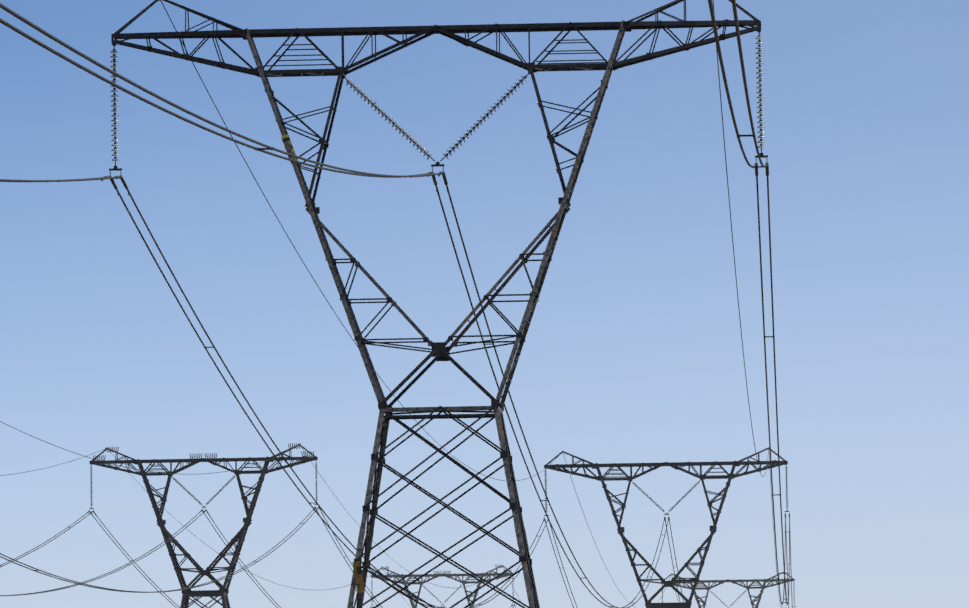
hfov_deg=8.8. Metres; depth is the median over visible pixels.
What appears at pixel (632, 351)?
sky
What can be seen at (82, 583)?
conductors left line
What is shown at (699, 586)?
tower
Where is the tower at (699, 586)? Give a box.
[662,572,794,607]
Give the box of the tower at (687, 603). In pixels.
[544,447,787,607]
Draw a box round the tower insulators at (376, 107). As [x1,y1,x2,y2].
[109,32,767,175]
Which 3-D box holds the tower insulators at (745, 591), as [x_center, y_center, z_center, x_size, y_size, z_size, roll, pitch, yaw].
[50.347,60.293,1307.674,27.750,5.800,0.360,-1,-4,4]
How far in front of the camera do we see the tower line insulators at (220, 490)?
759.88 m
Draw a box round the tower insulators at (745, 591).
[662,582,795,607]
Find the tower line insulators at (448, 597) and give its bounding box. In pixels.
[371,582,514,604]
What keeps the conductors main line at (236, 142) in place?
hanging from the tower at (439, 352)
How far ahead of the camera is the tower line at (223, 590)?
759.45 m
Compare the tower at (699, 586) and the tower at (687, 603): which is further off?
the tower at (699, 586)
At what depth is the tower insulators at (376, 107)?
266.15 m
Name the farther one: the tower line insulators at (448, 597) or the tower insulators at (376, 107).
the tower line insulators at (448, 597)
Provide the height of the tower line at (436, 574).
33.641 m
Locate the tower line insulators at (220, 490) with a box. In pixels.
[89,462,317,509]
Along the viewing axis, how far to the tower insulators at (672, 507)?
714.96 m
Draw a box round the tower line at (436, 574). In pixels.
[371,565,513,607]
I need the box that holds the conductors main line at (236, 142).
[0,0,792,607]
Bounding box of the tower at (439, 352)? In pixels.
[111,0,760,607]
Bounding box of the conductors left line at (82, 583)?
[0,421,523,607]
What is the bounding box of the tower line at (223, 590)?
[89,443,317,607]
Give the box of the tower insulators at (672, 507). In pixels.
[544,465,789,517]
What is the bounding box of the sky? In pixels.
[0,0,968,607]
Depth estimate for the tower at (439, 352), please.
265.79 m

